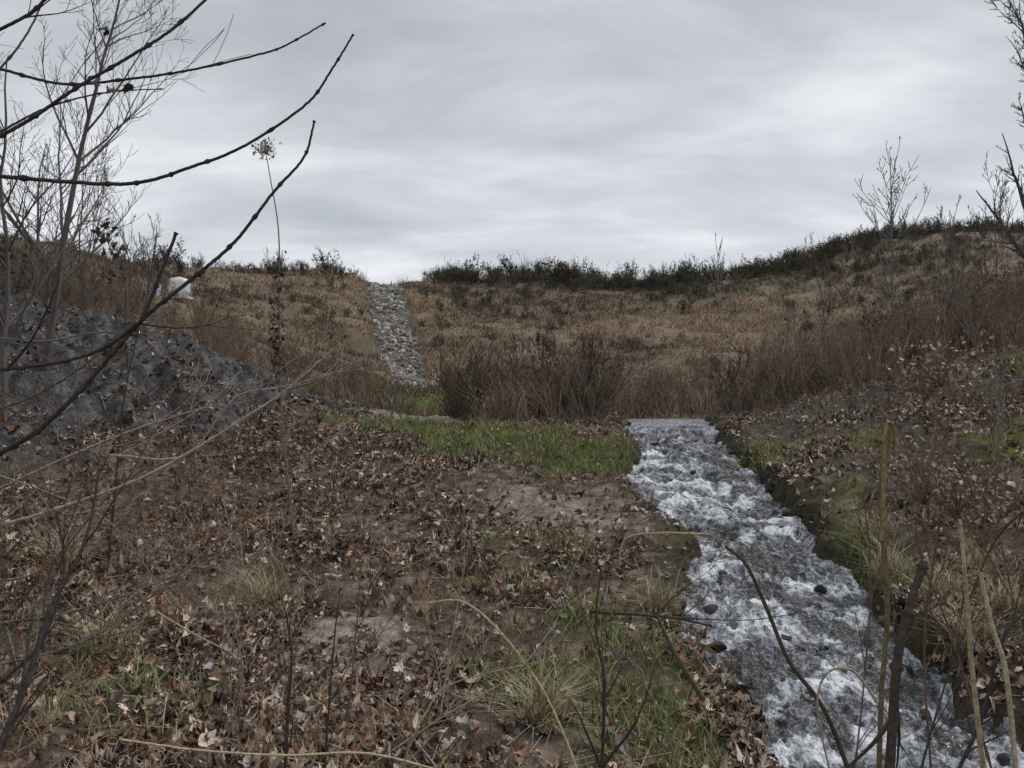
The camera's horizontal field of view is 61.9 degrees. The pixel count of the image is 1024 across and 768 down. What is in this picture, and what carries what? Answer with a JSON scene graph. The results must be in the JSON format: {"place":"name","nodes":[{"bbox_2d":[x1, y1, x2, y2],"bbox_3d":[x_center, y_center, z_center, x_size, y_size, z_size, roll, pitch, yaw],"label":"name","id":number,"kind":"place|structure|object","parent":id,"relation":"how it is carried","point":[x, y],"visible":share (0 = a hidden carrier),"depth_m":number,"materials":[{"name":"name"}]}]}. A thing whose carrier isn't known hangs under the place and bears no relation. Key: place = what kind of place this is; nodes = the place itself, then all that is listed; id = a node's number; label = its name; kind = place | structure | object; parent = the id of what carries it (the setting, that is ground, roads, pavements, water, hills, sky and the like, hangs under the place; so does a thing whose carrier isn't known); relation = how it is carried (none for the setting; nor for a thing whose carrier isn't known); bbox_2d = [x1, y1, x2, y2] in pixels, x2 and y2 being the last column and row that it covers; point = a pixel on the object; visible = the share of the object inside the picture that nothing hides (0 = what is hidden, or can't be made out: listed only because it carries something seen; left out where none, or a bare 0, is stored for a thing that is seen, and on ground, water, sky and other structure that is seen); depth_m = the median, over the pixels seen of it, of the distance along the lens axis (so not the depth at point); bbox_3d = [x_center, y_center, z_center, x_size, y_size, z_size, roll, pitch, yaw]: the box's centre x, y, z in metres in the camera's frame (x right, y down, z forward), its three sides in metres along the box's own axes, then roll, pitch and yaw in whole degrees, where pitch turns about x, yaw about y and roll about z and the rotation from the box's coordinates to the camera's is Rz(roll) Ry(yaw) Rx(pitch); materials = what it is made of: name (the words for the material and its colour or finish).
{"place":"outdoors","nodes":[
{"label":"outdoors","id":0,"kind":"place"},
{"bbox_2d":[0,120,315,456],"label":"bare branch","id":1,"kind":"object","parent":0,"point":[128,333],"visible":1,"depth_m":2.06,"materials":[{"name":"brown plant"}]},
{"bbox_2d":[0,0,353,186],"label":"bare branch","id":2,"kind":"object","parent":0,"point":[39,112],"visible":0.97,"depth_m":2.27,"materials":[{"name":"brown plant"}]},
{"bbox_2d":[87,22,134,283],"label":"hanging leaves","id":3,"kind":"object","parent":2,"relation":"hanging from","point":[128,87],"visible":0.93,"depth_m":7.95,"materials":[{"name":"brown plant"}]},
{"bbox_2d":[0,231,1023,767],"bbox_3d":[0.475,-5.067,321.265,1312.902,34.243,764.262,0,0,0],"label":"ground","id":4,"kind":"structure","parent":0,"point":[808,511],"depth_m":11.18,"materials":[{"name":"soil"}]},
{"bbox_2d":[0,44,92,272],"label":"bare tree","id":5,"kind":"object","parent":4,"relation":"on","point":[39,212],"visible":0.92,"depth_m":10.44,"materials":[{"name":"brown plant"}]},
{"bbox_2d":[0,34,122,418],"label":"bare tree","id":6,"kind":"object","parent":4,"relation":"on","point":[5,324],"visible":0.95,"depth_m":12.20,"materials":[{"name":"brown plant"}]},
{"bbox_2d":[3,91,136,309],"bbox_3d":[-8.531,-3.362,16.753,2.405,4.615,2.262,0,0,38],"label":"bare tree","id":7,"kind":"object","parent":4,"relation":"on","point":[81,216],"visible":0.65,"depth_m":16.74,"materials":[{"name":"brown plant"}]},
{"bbox_2d":[0,0,203,371],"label":"bare tree","id":8,"kind":"object","parent":4,"relation":"on","point":[51,326],"visible":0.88,"depth_m":14.13,"materials":[{"name":"brown plant"}]},
{"bbox_2d":[81,225,167,564],"bbox_3d":[-3.666,0.131,8.115,0.763,3.363,0.253,0,0,-29],"label":"sapling","id":9,"kind":"object","parent":4,"relation":"on","point":[113,505],"visible":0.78,"depth_m":8.06,"materials":[{"name":"brown plant"}]},
{"bbox_2d":[88,166,160,320],"bbox_3d":[-8.514,-2.907,18.820,1.527,3.820,2.051,0,0,0],"label":"bare tree","id":10,"kind":"object","parent":4,"relation":"on","point":[123,236],"visible":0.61,"depth_m":18.95,"materials":[{"name":"brown plant"}]},
{"bbox_2d":[0,224,261,377],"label":"bank weeds","id":11,"kind":"object","parent":4,"relation":"on","point":[74,279],"visible":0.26,"depth_m":17.43,"materials":[{"name":"brown plant"}]},
{"bbox_2d":[150,284,160,295],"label":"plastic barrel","id":12,"kind":"object","parent":4,"relation":"on","point":[157,293],"visible":0.12,"depth_m":42.85,"materials":[{"name":"white plastic"}]},
{"bbox_2d":[166,277,192,299],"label":"water tank","id":13,"kind":"object","parent":4,"relation":"on","point":[178,281],"visible":0.55,"depth_m":41.60,"materials":[{"name":"white plastic"}]},
{"bbox_2d":[1,290,364,444],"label":"bank rocks","id":14,"kind":"object","parent":4,"relation":"on","point":[125,419],"visible":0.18,"depth_m":14.34,"materials":[{"name":"grey stone"}]},
{"bbox_2d":[0,296,387,757],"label":"bare branch","id":15,"kind":"object","parent":4,"relation":"on","point":[50,614],"visible":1,"depth_m":2.96,"materials":[{"name":"brown plant"}]},
{"bbox_2d":[249,137,294,537],"bbox_3d":[-2.545,-0.446,9.015,0.412,4.380,0.367,0,0,-38],"label":"dried umbellifer stalk","id":16,"kind":"object","parent":4,"relation":"on","point":[265,148],"visible":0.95,"depth_m":8.99,"materials":[{"name":"brown dried plant stem"}]},
{"bbox_2d":[358,271,437,385],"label":"chute edge weeds","id":17,"kind":"object","parent":4,"relation":"on","point":[402,314],"visible":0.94,"depth_m":64.62,"materials":[{"name":"brown plant"}]},
{"bbox_2d":[364,281,434,390],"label":"riprap chute","id":18,"kind":"object","parent":4,"relation":"on","point":[394,320],"visible":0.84,"depth_m":63.56,"materials":[{"name":"grey stone"}]},
{"bbox_2d":[0,388,943,767],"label":"green grass","id":19,"kind":"structure","parent":4,"relation":"on","point":[498,444],"depth_m":7.32,"materials":[{"name":"green plant"}]},
{"bbox_2d":[121,423,858,767],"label":"dry stalks","id":20,"kind":"object","parent":4,"relation":"on","point":[601,761],"visible":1,"depth_m":3.21,"materials":[{"name":"brown plant"}]},
{"bbox_2d":[0,289,1023,767],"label":"leaf litter","id":21,"kind":"object","parent":4,"relation":"on","point":[206,733],"visible":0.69,"depth_m":7.28,"materials":[{"name":"brown plant"}]},
{"bbox_2d":[0,227,1023,418],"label":"hillside dry grass","id":22,"kind":"structure","parent":4,"relation":"on","point":[377,388],"depth_m":65.20,"materials":[{"name":"brown plant"}]},
{"bbox_2d":[0,264,1023,751],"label":"weed stalks","id":23,"kind":"object","parent":4,"relation":"on","point":[246,488],"visible":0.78,"depth_m":9.72,"materials":[{"name":"brown plant"}]},
{"bbox_2d":[0,230,1023,418],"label":"tall dry weeds","id":24,"kind":"object","parent":4,"relation":"on","point":[156,317],"visible":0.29,"depth_m":20.56,"materials":[{"name":"brown plant"}]},
{"bbox_2d":[0,183,1023,426],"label":"bank bushes","id":25,"kind":"object","parent":4,"relation":"on","point":[24,256],"visible":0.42,"depth_m":18.65,"materials":[{"name":"brown plant"}]},
{"bbox_2d":[1,213,1023,373],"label":"shrubs","id":26,"kind":"object","parent":4,"relation":"on","point":[855,242],"visible":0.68,"depth_m":82.21,"materials":[{"name":"plant"}]},
{"bbox_2d":[1,342,1023,767],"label":"fallen twigs","id":27,"kind":"object","parent":4,"relation":"on","point":[631,762],"visible":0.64,"depth_m":6.62,"materials":[{"name":"brown wood"}]},
{"bbox_2d":[2,499,1023,735],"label":"grass tussocks","id":28,"kind":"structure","parent":4,"relation":"on","point":[541,703],"depth_m":7.17,"materials":[{"name":"plant"}]},
{"bbox_2d":[9,211,1023,288],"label":"ridge bushes","id":29,"kind":"object","parent":4,"relation":"on","point":[566,273],"visible":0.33,"depth_m":90.06,"materials":[{"name":"green plant"}]},
{"bbox_2d":[710,234,726,382],"bbox_3d":[7.309,-2.294,30.261,0.672,6.246,0.596,0,0,0],"label":"sapling","id":30,"kind":"object","parent":4,"relation":"on","point":[715,267],"visible":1,"depth_m":30.23,"materials":[{"name":"brown plant"}]},
{"bbox_2d":[429,276,1023,422],"bbox_3d":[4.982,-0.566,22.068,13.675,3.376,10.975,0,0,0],"label":"dry thicket","id":31,"kind":"object","parent":4,"relation":"on","point":[587,393],"visible":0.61,"depth_m":18.60,"materials":[{"name":"brown plant"}]},
{"bbox_2d":[616,420,926,659],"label":"stream edge rocks","id":32,"kind":"object","parent":4,"relation":"on","point":[785,512],"visible":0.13,"depth_m":8.12,"materials":[{"name":"grey stone"}]},
{"bbox_2d":[614,419,1023,767],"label":"stream","id":33,"kind":"structure","parent":4,"relation":"on","point":[791,573],"depth_m":7.63,"materials":[{"name":"liquid"}]},
{"bbox_2d":[641,440,1009,767],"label":"stream stones","id":34,"kind":"object","parent":33,"relation":"in","point":[1002,758],"visible":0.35,"depth_m":7.36,"materials":[{"name":"grey stone"}]},
{"bbox_2d":[816,268,835,367],"bbox_3d":[8.773,-1.418,23.909,0.544,3.796,0.971,0,0,0],"label":"sapling","id":35,"kind":"object","parent":4,"relation":"on","point":[821,298],"visible":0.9,"depth_m":23.95,"materials":[{"name":"brown plant"}]},
{"bbox_2d":[656,209,1023,767],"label":"reed stalks","id":36,"kind":"object","parent":4,"relation":"on","point":[891,727],"visible":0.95,"depth_m":2.81,"materials":[{"name":"brown plant"}]},
{"bbox_2d":[738,244,1023,411],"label":"bank weeds","id":37,"kind":"object","parent":4,"relation":"on","point":[848,339],"visible":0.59,"depth_m":17.73,"materials":[{"name":"brown plant"}]},
{"bbox_2d":[753,356,1023,527],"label":"bank rocks","id":38,"kind":"object","parent":4,"relation":"on","point":[819,480],"visible":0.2,"depth_m":11.96,"materials":[{"name":"grey stone"}]},
{"bbox_2d":[852,136,932,346],"bbox_3d":[11.032,-3.609,24.996,1.991,6.851,2.345,0,0,0],"label":"sapling","id":39,"kind":"object","parent":4,"relation":"on","point":[890,272],"visible":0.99,"depth_m":24.86,"materials":[{"name":"brown plant"}]},
{"bbox_2d":[843,316,1022,548],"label":"shrubs","id":40,"kind":"object","parent":4,"relation":"on","point":[938,378],"visible":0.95,"depth_m":3.65,"materials":[{"name":"brown plant"}]},
{"bbox_2d":[929,194,971,324],"bbox_3d":[12.462,-3.033,24.219,0.959,4.562,1.187,0,0,17],"label":"sapling","id":41,"kind":"object","parent":4,"relation":"on","point":[951,243],"visible":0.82,"depth_m":24.09,"materials":[{"name":"brown plant"}]},
{"bbox_2d":[967,151,1017,298],"bbox_3d":[14.575,-4.295,25.771,1.343,5.637,1.290,0,0,0],"label":"sapling","id":42,"kind":"object","parent":4,"relation":"on","point":[1000,202],"visible":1,"depth_m":25.81,"materials":[{"name":"brown plant"}]},
{"bbox_2d":[976,0,1023,259],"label":"bare tree","id":43,"kind":"object","parent":4,"relation":"on","point":[1017,248],"visible":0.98,"depth_m":29.90,"materials":[{"name":"brown plant"}]},
{"bbox_2d":[0,0,1023,284],"label":"sky","id":44,"kind":"structure","parent":0,"point":[645,132],"materials":[{"name":"grey"}]}
]}

